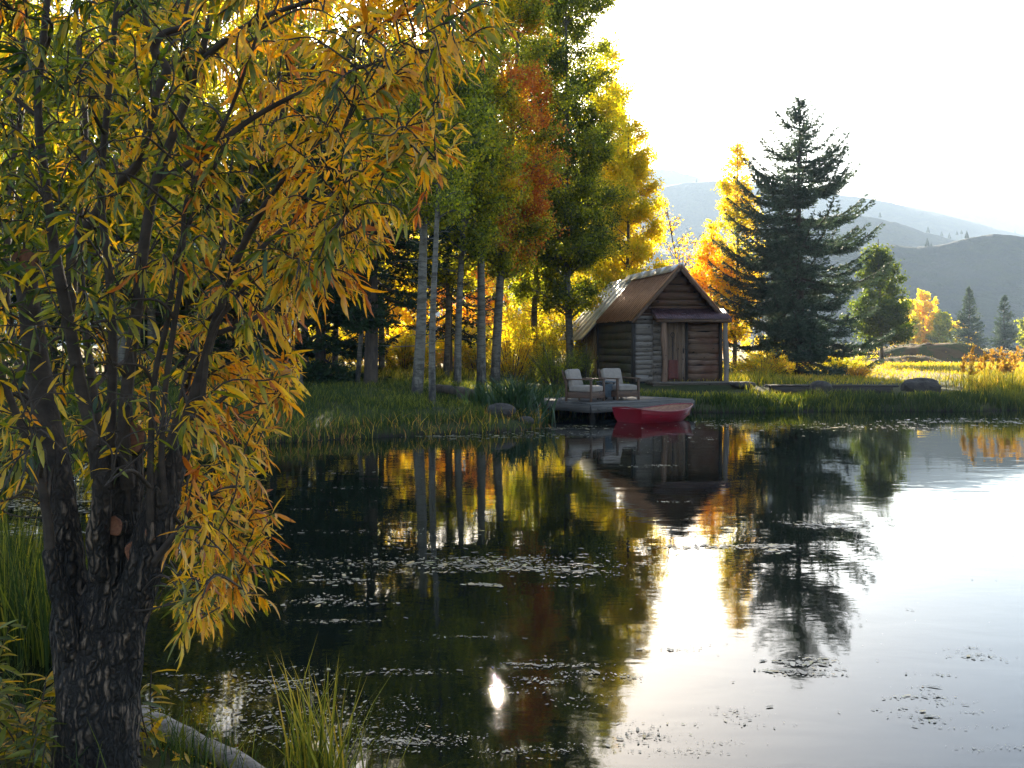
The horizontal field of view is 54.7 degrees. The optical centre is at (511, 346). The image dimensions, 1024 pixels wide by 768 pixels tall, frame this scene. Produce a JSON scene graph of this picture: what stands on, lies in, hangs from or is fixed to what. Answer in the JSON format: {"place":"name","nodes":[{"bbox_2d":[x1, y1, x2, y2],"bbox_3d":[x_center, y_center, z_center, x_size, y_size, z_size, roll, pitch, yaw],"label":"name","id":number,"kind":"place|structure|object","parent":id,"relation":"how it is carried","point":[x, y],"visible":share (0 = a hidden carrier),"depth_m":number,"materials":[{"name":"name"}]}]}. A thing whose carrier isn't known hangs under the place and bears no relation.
{"place":"outdoors","nodes":[
{"label":"outdoors","id":0,"kind":"place"},
{"bbox_2d":[117,363,597,379],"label":"woodland grass","id":1,"kind":"structure","parent":0,"point":[409,373],"depth_m":36.98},
{"bbox_2d":[0,410,1023,767],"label":"water","id":2,"kind":"structure","parent":0,"point":[932,548],"depth_m":6.69,"materials":[{"name":"black liquid"}]},
{"bbox_2d":[0,418,1023,759],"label":"pond scum","id":3,"kind":"object","parent":2,"relation":"on","point":[542,566],"visible":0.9,"depth_m":5.35,"materials":[{"name":"plant"}]},
{"bbox_2d":[612,403,692,423],"bbox_3d":[3.407,1.551,22.788,2.175,0.438,1.189,0,0,-38],"label":"rowing boat","id":4,"kind":"object","parent":2,"relation":"on","point":[674,412],"visible":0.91,"depth_m":22.24,"materials":[{"name":"red paint"}]},
{"bbox_2d":[0,346,1023,767],"bbox_3d":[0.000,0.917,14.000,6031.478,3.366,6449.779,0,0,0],"label":"ground","id":5,"kind":"structure","parent":0,"point":[148,760],"depth_m":20.89,"materials":[{"name":"plant"}]},
{"bbox_2d":[0,665,26,744],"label":"willow sapling","id":6,"kind":"object","parent":5,"relation":"on","point":[5,704],"visible":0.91,"depth_m":3.53,"materials":[{"name":"plant"}]},
{"bbox_2d":[0,619,26,730],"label":"willow sapling","id":7,"kind":"object","parent":5,"relation":"on","point":[3,625],"visible":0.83,"depth_m":3.76,"materials":[{"name":"plant"}]},
{"bbox_2d":[0,671,55,766],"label":"willow sapling","id":8,"kind":"object","parent":5,"relation":"on","point":[34,704],"visible":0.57,"depth_m":3.60,"materials":[{"name":"plant"}]},
{"bbox_2d":[0,713,64,767],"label":"willow sapling","id":9,"kind":"object","parent":5,"relation":"on","point":[39,748],"visible":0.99,"depth_m":3.33,"materials":[{"name":"plant"}]},
{"bbox_2d":[0,510,87,679],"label":"grass clump","id":10,"kind":"object","parent":5,"relation":"on","point":[38,641],"visible":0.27,"depth_m":5.28,"materials":[{"name":"plant"}]},
{"bbox_2d":[0,501,87,655],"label":"grass clump","id":11,"kind":"object","parent":5,"relation":"on","point":[7,579],"visible":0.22,"depth_m":5.80,"materials":[{"name":"plant"}]},
{"bbox_2d":[0,492,88,609],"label":"grass clump","id":12,"kind":"object","parent":5,"relation":"on","point":[29,561],"visible":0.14,"depth_m":6.42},
{"bbox_2d":[0,0,119,345],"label":"aspen tree","id":13,"kind":"object","parent":5,"relation":"on","point":[29,246],"visible":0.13,"depth_m":27.80,"materials":[{"name":"green plant"}]},
{"bbox_2d":[0,35,132,383],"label":"spruce tree","id":14,"kind":"object","parent":5,"relation":"on","point":[50,320],"visible":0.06,"depth_m":32.87,"materials":[{"name":"green plant"}]},
{"bbox_2d":[0,0,146,354],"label":"aspen tree","id":15,"kind":"object","parent":5,"relation":"on","point":[67,5],"visible":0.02,"depth_m":37.43,"materials":[{"name":"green plant"}]},
{"bbox_2d":[0,672,207,767],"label":"fallen leaves","id":16,"kind":"object","parent":5,"relation":"on","point":[176,758],"visible":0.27,"depth_m":3.75,"materials":[{"name":"yellow plant"}]},
{"bbox_2d":[24,0,222,380],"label":"aspen tree","id":17,"kind":"object","parent":5,"relation":"on","point":[134,228],"visible":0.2,"depth_m":29.10,"materials":[{"name":"green plant"}]},
{"bbox_2d":[139,716,150,750],"bbox_3d":[-1.497,1.590,4.010,0.078,0.178,0.085,0,0,0],"label":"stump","id":18,"kind":"object","parent":5,"relation":"on","point":[147,727],"visible":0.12,"depth_m":3.99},
{"bbox_2d":[50,0,248,373],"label":"aspen tree","id":19,"kind":"object","parent":5,"relation":"on","point":[212,99],"visible":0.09,"depth_m":31.85,"materials":[{"name":"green plant"}]},
{"bbox_2d":[0,631,307,767],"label":"foreground grass","id":20,"kind":"structure","parent":5,"relation":"on","point":[225,764],"depth_m":3.75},
{"bbox_2d":[139,669,177,756],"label":"willow sapling","id":21,"kind":"object","parent":5,"relation":"on","point":[159,720],"visible":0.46,"depth_m":3.82,"materials":[{"name":"plant"}]},
{"bbox_2d":[94,21,270,378],"bbox_3d":[-11.695,-5.289,36.089,6.518,13.629,6.449,0,0,0],"label":"spruce tree","id":22,"kind":"object","parent":5,"relation":"on","point":[186,310],"visible":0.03,"depth_m":35.40,"materials":[{"name":"green plant"}]},
{"bbox_2d":[91,284,297,373],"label":"house","id":23,"kind":"structure","parent":5,"relation":"on","point":[158,314],"depth_m":39.95,"materials":[{"name":"red"}]},
{"bbox_2d":[141,705,264,767],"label":"driftwood log","id":24,"kind":"object","parent":5,"relation":"on","point":[250,762],"visible":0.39,"depth_m":4.01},
{"bbox_2d":[145,3,270,361],"bbox_3d":[-11.502,-7.304,39.967,8.754,17.155,8.289,0,0,0],"label":"aspen tree","id":25,"kind":"object","parent":5,"relation":"on","point":[230,342],"visible":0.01,"depth_m":39.27,"materials":[{"name":"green plant"}]},
{"bbox_2d":[140,693,278,767],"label":"grass clump","id":26,"kind":"object","parent":5,"relation":"on","point":[180,748],"visible":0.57,"depth_m":3.93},
{"bbox_2d":[0,0,524,767],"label":"willow tree","id":27,"kind":"object","parent":5,"relation":"on","point":[102,606],"visible":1,"depth_m":3.44,"materials":[{"name":"yellow plant"}]},
{"bbox_2d":[193,6,345,377],"bbox_3d":[-8.073,-5.176,33.910,6.144,12.983,6.419,0,0,0],"label":"aspen tree","id":28,"kind":"object","parent":5,"relation":"on","point":[261,174],"visible":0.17,"depth_m":32.95,"materials":[{"name":"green plant"}]},
{"bbox_2d":[210,637,396,767],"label":"grass clump","id":29,"kind":"object","parent":5,"relation":"on","point":[299,751],"visible":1,"depth_m":3.71,"materials":[{"name":"plant"}]},
{"bbox_2d":[220,0,394,366],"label":"aspen tree","id":30,"kind":"object","parent":5,"relation":"on","point":[303,62],"visible":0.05,"depth_m":34.77,"materials":[{"name":"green plant"}]},
{"bbox_2d":[234,91,400,384],"bbox_3d":[-6.017,-3.184,31.062,5.008,9.646,5.291,0,0,0],"label":"spruce tree","id":31,"kind":"object","parent":5,"relation":"on","point":[319,369],"visible":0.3,"depth_m":30.23,"materials":[{"name":"green plant"}]},
{"bbox_2d":[0,374,645,449],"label":"bank grass","id":32,"kind":"structure","parent":5,"relation":"on","point":[400,398],"depth_m":20.90,"materials":[{"name":"plant"}]},
{"bbox_2d":[294,324,352,363],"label":"shrub","id":33,"kind":"object","parent":5,"relation":"on","point":[328,358],"visible":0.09,"depth_m":45.67,"materials":[{"name":"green plant"}]},
{"bbox_2d":[332,55,407,382],"bbox_3d":[-4.138,-3.801,29.901,2.976,10.197,2.851,0,0,0],"label":"aspen tree","id":34,"kind":"object","parent":5,"relation":"on","point":[359,358],"visible":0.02,"depth_m":29.94,"materials":[{"name":"green plant"}]},
{"bbox_2d":[282,0,462,384],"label":"tree","id":35,"kind":"object","parent":5,"relation":"on","point":[370,324],"visible":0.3,"depth_m":29.16,"materials":[{"name":"green plant"}]},
{"bbox_2d":[340,327,406,365],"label":"shrub","id":36,"kind":"object","parent":5,"relation":"on","point":[347,361],"visible":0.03,"depth_m":49.57,"materials":[{"name":"yellow plant"}]},
{"bbox_2d":[300,725,449,767],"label":"grass clump","id":37,"kind":"object","parent":5,"relation":"on","point":[353,765],"visible":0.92,"depth_m":3.77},
{"bbox_2d":[343,238,429,368],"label":"aspen tree","id":38,"kind":"object","parent":5,"relation":"on","point":[403,310],"visible":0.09,"depth_m":47.78,"materials":[{"name":"yellow plant"}]},
{"bbox_2d":[334,24,441,371],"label":"aspen tree","id":39,"kind":"object","parent":5,"relation":"on","point":[381,361],"visible":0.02,"depth_m":41.88,"materials":[{"name":"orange plant"}]},
{"bbox_2d":[378,330,444,371],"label":"shrub","id":40,"kind":"object","parent":5,"relation":"on","point":[404,359],"visible":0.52,"depth_m":43.38,"materials":[{"name":"green plant"}]},
{"bbox_2d":[324,0,509,394],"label":"aspen tree","id":41,"kind":"object","parent":5,"relation":"on","point":[418,363],"visible":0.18,"depth_m":25.67,"materials":[{"name":"green plant"}]},
{"bbox_2d":[391,236,462,366],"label":"aspen tree","id":42,"kind":"object","parent":5,"relation":"on","point":[403,322],"depth_m":51.04,"materials":[{"name":"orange plant"}]},
{"bbox_2d":[395,183,485,375],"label":"aspen tree","id":43,"kind":"object","parent":5,"relation":"on","point":[443,278],"visible":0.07,"depth_m":36.91,"materials":[{"name":"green plant"}]},
{"bbox_2d":[405,309,475,369],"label":"shrub","id":44,"kind":"object","parent":5,"relation":"on","point":[439,359],"visible":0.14,"depth_m":46.96,"materials":[{"name":"yellow plant"}]},
{"bbox_2d":[374,1,512,404],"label":"aspen tree","id":45,"kind":"object","parent":5,"relation":"on","point":[462,89],"visible":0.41,"depth_m":23.30,"materials":[{"name":"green plant"}]},
{"bbox_2d":[387,224,512,374],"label":"tree","id":46,"kind":"object","parent":5,"relation":"on","point":[440,329],"visible":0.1,"depth_m":39.82,"materials":[{"name":"green plant"}]},
{"bbox_2d":[436,384,474,397],"bbox_3d":[-1.480,1.140,25.645,0.261,0.280,2.006,0,0,-31],"label":"fallen log","id":47,"kind":"object","parent":5,"relation":"on","point":[444,389],"visible":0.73,"depth_m":25.60,"materials":[{"name":"grey wood"}]},
{"bbox_2d":[426,254,512,331],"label":"aspen tree","id":48,"kind":"object","parent":5,"relation":"on","point":[466,312],"visible":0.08,"depth_m":49.80,"materials":[{"name":"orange plant"}]},
{"bbox_2d":[445,378,507,407],"bbox_3d":[-0.614,1.125,23.358,1.954,0.880,1.806,0,0,-18],"label":"sword leaf plant","id":49,"kind":"object","parent":5,"relation":"on","point":[480,396],"visible":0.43,"depth_m":23.31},
{"bbox_2d":[410,29,542,384],"bbox_3d":[-1.386,-4.308,29.954,4.692,11.248,4.185,0,0,0],"label":"aspen tree","id":50,"kind":"object","parent":5,"relation":"on","point":[486,211],"visible":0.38,"depth_m":29.72,"materials":[{"name":"green plant"}]},
{"bbox_2d":[452,324,512,371],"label":"shrub","id":51,"kind":"object","parent":5,"relation":"on","point":[469,358],"visible":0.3,"depth_m":42.49,"materials":[{"name":"green plant"}]},
{"bbox_2d":[440,0,547,384],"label":"aspen tree","id":52,"kind":"object","parent":5,"relation":"on","point":[517,123],"visible":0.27,"depth_m":30.81,"materials":[{"name":"green plant"}]},
{"bbox_2d":[464,305,530,368],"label":"shrub","id":53,"kind":"object","parent":5,"relation":"on","point":[472,331],"visible":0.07,"depth_m":46.89,"materials":[{"name":"yellow plant"}]},
{"bbox_2d":[486,403,515,418],"bbox_3d":[-0.229,1.389,21.194,0.640,0.379,0.526,0,0,0],"label":"boulder","id":54,"kind":"object","parent":5,"relation":"on","point":[507,409],"visible":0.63,"depth_m":21.00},
{"bbox_2d":[464,241,549,333],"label":"aspen tree","id":55,"kind":"object","parent":5,"relation":"on","point":[516,308],"visible":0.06,"depth_m":53.01,"materials":[{"name":"yellow plant"}]},
{"bbox_2d":[472,313,542,377],"bbox_3d":[0.006,-0.070,36.024,2.614,2.490,2.490,0,0,40],"label":"shrub","id":56,"kind":"object","parent":5,"relation":"on","point":[508,366],"visible":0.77,"depth_m":35.67,"materials":[{"name":"yellow plant"}]},
{"bbox_2d":[475,370,562,424],"bbox_3d":[0.183,1.090,21.758,2.197,1.240,2.271,0,0,0],"label":"sword leaf plant","id":57,"kind":"object","parent":5,"relation":"on","point":[519,397],"visible":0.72,"depth_m":21.72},
{"bbox_2d":[451,0,597,382],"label":"aspen tree","id":58,"kind":"object","parent":5,"relation":"on","point":[536,221],"visible":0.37,"depth_m":31.83,"materials":[{"name":"green plant"}]},
{"bbox_2d":[502,295,564,365],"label":"shrub","id":59,"kind":"object","parent":5,"relation":"on","point":[539,321],"visible":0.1,"depth_m":52.09,"materials":[{"name":"yellow plant"}]},
{"bbox_2d":[511,309,563,374],"bbox_3d":[0.998,-0.196,37.961,2.134,2.760,2.943,0,0,0],"label":"shrub","id":60,"kind":"object","parent":5,"relation":"on","point":[547,337],"visible":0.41,"depth_m":37.55,"materials":[{"name":"yellow plant"}]},
{"bbox_2d":[516,385,572,412],"bbox_3d":[1.247,1.317,25.731,2.341,0.766,1.703,0,0,-36],"label":"sword leaf plant","id":61,"kind":"object","parent":5,"relation":"on","point":[555,396],"visible":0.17,"depth_m":25.38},
{"bbox_2d":[509,243,586,356],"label":"aspen tree","id":62,"kind":"object","parent":5,"relation":"on","point":[550,310],"visible":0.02,"depth_m":55.08,"materials":[{"name":"yellow plant"}]},
{"bbox_2d":[490,4,612,374],"bbox_3d":[0.994,-7.614,39.056,5.422,17.796,4.914,0,0,34],"label":"aspen tree","id":63,"kind":"object","parent":5,"relation":"on","point":[533,311],"visible":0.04,"depth_m":38.79,"materials":[{"name":"yellow plant"}]},
{"bbox_2d":[524,337,584,384],"bbox_3d":[1.459,0.464,31.071,1.843,1.544,1.924,0,0,20],"label":"shrub","id":64,"kind":"object","parent":5,"relation":"on","point":[551,370],"visible":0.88,"depth_m":30.76,"materials":[{"name":"green plant"}]},
{"bbox_2d":[546,315,584,367],"bbox_3d":[2.456,-0.035,37.336,1.954,2.426,1.949,0,0,-43],"label":"shrub","id":65,"kind":"object","parent":5,"relation":"on","point":[564,342],"visible":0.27,"depth_m":37.16,"materials":[{"name":"yellow plant"}]},
{"bbox_2d":[504,0,635,368],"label":"aspen tree","id":66,"kind":"object","parent":5,"relation":"on","point":[586,249],"visible":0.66,"depth_m":35.83,"materials":[{"name":"green plant"}]},
{"bbox_2d":[573,343,596,382],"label":"shrub","id":67,"kind":"object","parent":5,"relation":"on","point":[586,371],"visible":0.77,"depth_m":31.40,"materials":[{"name":"green plant"}]},
{"bbox_2d":[531,396,694,419],"bbox_3d":[2.417,1.901,24.804,3.405,1.197,2.673,0,0,-36],"label":"dock","id":68,"kind":"object","parent":5,"relation":"on","point":[585,405],"visible":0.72,"depth_m":23.61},
{"bbox_2d":[561,369,605,401],"bbox_3d":[1.714,0.921,23.775,0.866,0.767,0.731,0,0,32],"label":"armchair","id":69,"kind":"object","parent":68,"relation":"on","point":[574,385],"visible":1,"depth_m":23.62,"materials":[{"name":"fabric"}]},
{"bbox_2d":[596,381,615,399],"bbox_3d":[2.304,1.077,24.350,0.360,0.455,0.360,0,0,-34],"label":"side table","id":70,"kind":"object","parent":68,"relation":"on","point":[608,387],"visible":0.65,"depth_m":24.21,"materials":[{"name":"blue wood"}]},
{"bbox_2d":[598,368,640,399],"bbox_3d":[2.632,0.921,24.539,0.731,0.767,0.866,0,0,-33],"label":"armchair","id":71,"kind":"object","parent":68,"relation":"on","point":[621,389],"visible":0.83,"depth_m":24.37,"materials":[{"name":"fabric"}]},
{"bbox_2d":[571,37,658,316],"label":"aspen tree","id":72,"kind":"object","parent":5,"relation":"on","point":[632,230],"visible":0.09,"depth_m":42.65,"materials":[{"name":"yellow plant"}]},
{"bbox_2d":[588,113,675,288],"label":"aspen tree","id":73,"kind":"object","parent":5,"relation":"on","point":[634,169],"visible":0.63,"depth_m":39.41,"materials":[{"name":"yellow plant"}]},
{"bbox_2d":[559,264,737,385],"bbox_3d":[4.489,-0.627,34.454,3.882,3.954,8.460,0,0,-11],"label":"log cabin","id":74,"kind":"object","parent":5,"relation":"on","point":[632,324],"visible":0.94,"depth_m":31.40,"materials":[{"name":"brown wood"}]},
{"bbox_2d":[668,332,677,378],"bbox_3d":[5.069,0.287,31.212,0.330,1.486,0.091,0,0,-11],"label":"shovel","id":75,"kind":"object","parent":74,"relation":"hanging from","point":[673,369],"visible":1,"depth_m":31.23,"materials":[{"name":"metal"}]},
{"bbox_2d":[666,322,684,380],"bbox_3d":[5.153,0.155,31.273,0.698,1.870,0.111,0,0,-11],"label":"door","id":76,"kind":"structure","parent":74,"relation":"in","point":[678,328],"depth_m":31.31,"materials":[{"name":"wood"}]},
{"bbox_2d":[654,201,718,295],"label":"aspen tree","id":77,"kind":"object","parent":5,"relation":"on","point":[673,227],"visible":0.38,"depth_m":43.94,"materials":[{"name":"yellow plant"}]},
{"bbox_2d":[687,219,754,355],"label":"aspen tree","id":78,"kind":"object","parent":5,"relation":"on","point":[699,277],"visible":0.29,"depth_m":42.69,"materials":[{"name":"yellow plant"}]},
{"bbox_2d":[704,136,766,367],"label":"aspen tree","id":79,"kind":"object","parent":5,"relation":"on","point":[728,186],"visible":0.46,"depth_m":41.77,"materials":[{"name":"yellow plant"}]},
{"bbox_2d":[729,381,755,387],"bbox_3d":[6.942,1.150,29.798,0.809,0.212,0.508,0,0,0],"label":"boulder","id":80,"kind":"object","parent":5,"relation":"on","point":[737,385],"visible":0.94,"depth_m":29.61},
{"bbox_2d":[730,334,786,360],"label":"shrub","id":81,"kind":"object","parent":5,"relation":"on","point":[746,344],"visible":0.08,"depth_m":44.32,"materials":[{"name":"yellow plant"}]},
{"bbox_2d":[722,347,806,375],"bbox_3d":[9.367,0.573,36.969,3.178,1.219,2.575,0,0,-24],"label":"shrub","id":82,"kind":"object","parent":5,"relation":"on","point":[756,365],"visible":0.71,"depth_m":36.65,"materials":[{"name":"yellow plant"}]},
{"bbox_2d":[707,92,895,376],"bbox_3d":[11.313,-4.095,38.897,6.654,11.864,7.248,0,0,-40],"label":"spruce tree","id":83,"kind":"object","parent":5,"relation":"on","point":[801,335],"visible":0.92,"depth_m":37.84,"materials":[{"name":"green plant"}]},
{"bbox_2d":[809,380,832,395],"bbox_3d":[8.924,1.201,28.615,0.683,0.452,0.515,0,0,0],"label":"boulder","id":84,"kind":"object","parent":5,"relation":"on","point":[823,385],"visible":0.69,"depth_m":28.41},
{"bbox_2d":[764,384,898,394],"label":"timber platform","id":85,"kind":"structure","parent":5,"relation":"on","point":[796,388],"depth_m":28.68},
{"bbox_2d":[640,368,1023,412],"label":"shore grass","id":86,"kind":"structure","parent":5,"relation":"on","point":[1009,399],"depth_m":26.48,"materials":[{"name":"plant"}]},
{"bbox_2d":[820,343,879,369],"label":"shrub","id":87,"kind":"object","parent":5,"relation":"on","point":[840,363],"visible":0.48,"depth_m":42.60,"materials":[{"name":"yellow plant"}]},
{"bbox_2d":[843,362,872,376],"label":"shrub","id":88,"kind":"object","parent":5,"relation":"on","point":[863,371],"visible":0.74,"depth_m":36.39,"materials":[{"name":"yellow plant"}]},
{"bbox_2d":[839,239,917,365],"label":"aspen tree","id":89,"kind":"object","parent":5,"relation":"on","point":[889,314],"visible":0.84,"depth_m":53.39,"materials":[{"name":"green plant"}]},
{"bbox_2d":[892,299,924,344],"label":"aspen tree","id":90,"kind":"object","parent":5,"relation":"on","point":[917,340],"visible":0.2,"depth_m":117.12,"materials":[{"name":"yellow plant"}]},
{"bbox_2d":[900,378,941,391],"bbox_3d":[12.095,1.208,29.308,1.154,0.588,0.788,0,0,0],"label":"boulder","id":91,"kind":"object","parent":5,"relation":"on","point":[918,384],"visible":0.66,"depth_m":29.00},
{"bbox_2d":[910,288,938,343],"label":"aspen tree","id":92,"kind":"object","parent":5,"relation":"on","point":[926,308],"visible":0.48,"depth_m":119.39,"materials":[{"name":"yellow plant"}]},
{"bbox_2d":[845,341,1023,363],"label":"mound","id":93,"kind":"object","parent":5,"relation":"on","point":[944,351],"visible":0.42,"depth_m":64.21,"materials":[{"name":"plant"}]},
{"bbox_2d":[925,310,955,343],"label":"aspen tree","id":94,"kind":"object","parent":5,"relation":"on","point":[942,326],"visible":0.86,"depth_m":115.38,"materials":[{"name":"green plant"}]},
{"bbox_2d":[959,353,966,390],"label":"dried weed","id":95,"kind":"object","parent":5,"relation":"on","point":[962,366],"visible":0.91,"depth_m":29.40,"materials":[{"name":"brown plant"}]},
{"bbox_2d":[948,286,988,348],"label":"spruce tree","id":96,"kind":"object","parent":5,"relation":"on","point":[977,339],"visible":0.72,"depth_m":96.68,"materials":[{"name":"green plant"}]},
{"bbox_2d":[968,343,981,390],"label":"dried weed","id":97,"kind":"object","parent":5,"relation":"on","point":[972,352],"visible":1,"depth_m":29.07,"materials":[{"name":"brown plant"}]},
{"bbox_2d":[987,295,1022,350],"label":"spruce tree","id":98,"kind":"object","parent":5,"relation":"on","point":[1004,334],"visible":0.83,"depth_m":99.62,"materials":[{"name":"green plant"}]},
{"bbox_2d":[1006,353,1022,373],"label":"dried weed","id":99,"kind":"object","parent":5,"relation":"on","point":[1015,365],"visible":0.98,"depth_m":28.86,"materials":[{"name":"orange plant"}]},
{"bbox_2d":[1013,317,1023,347],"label":"aspen tree","id":100,"kind":"object","parent":5,"relation":"on","point":[1020,334],"visible":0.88,"depth_m":104.07,"materials":[{"name":"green plant"}]},
{"bbox_2d":[0,181,1023,345],"bbox_3d":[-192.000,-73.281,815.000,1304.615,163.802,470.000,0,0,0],"label":"hill","id":101,"kind":"structure","parent":0,"point":[693,203],"depth_m":755.70,"materials":[{"name":"grey"}]},
{"bbox_2d":[33,0,1023,220],"label":"sky","id":102,"kind":"structure","parent":0,"point":[928,94],"materials":[{"name":"white"}]},
{"bbox_2d":[639,169,705,188],"bbox_3d":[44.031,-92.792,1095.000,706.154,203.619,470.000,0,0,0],"label":"hill","id":103,"kind":"structure","parent":0,"point":[671,177],"depth_m":1062.91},
{"bbox_2d":[530,214,954,344],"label":"hill","id":104,"kind":"structure","parent":0,"point":[894,233],"depth_m":484.48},
{"bbox_2d":[722,368,811,392],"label":"grass","id":105,"kind":"structure","parent":0,"point":[750,375],"depth_m":31.68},
{"bbox_2d":[660,360,1023,385],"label":"meadow grass","id":106,"kind":"structure","parent":0,"point":[906,364],"depth_m":41.27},
{"bbox_2d":[707,234,1023,347],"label":"hill","id":107,"kind":"structure","parent":0,"point":[988,269],"depth_m":273.75,"materials":[{"name":"grey"}]},
{"bbox_2d":[907,203,1023,234],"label":"hill","id":108,"kind":"structure","parent":0,"point":[980,216],"depth_m":1180.53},
{"bbox_2d":[924,363,1023,394],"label":"tall grass","id":109,"kind":"structure","parent":0,"point":[971,382],"depth_m":29.40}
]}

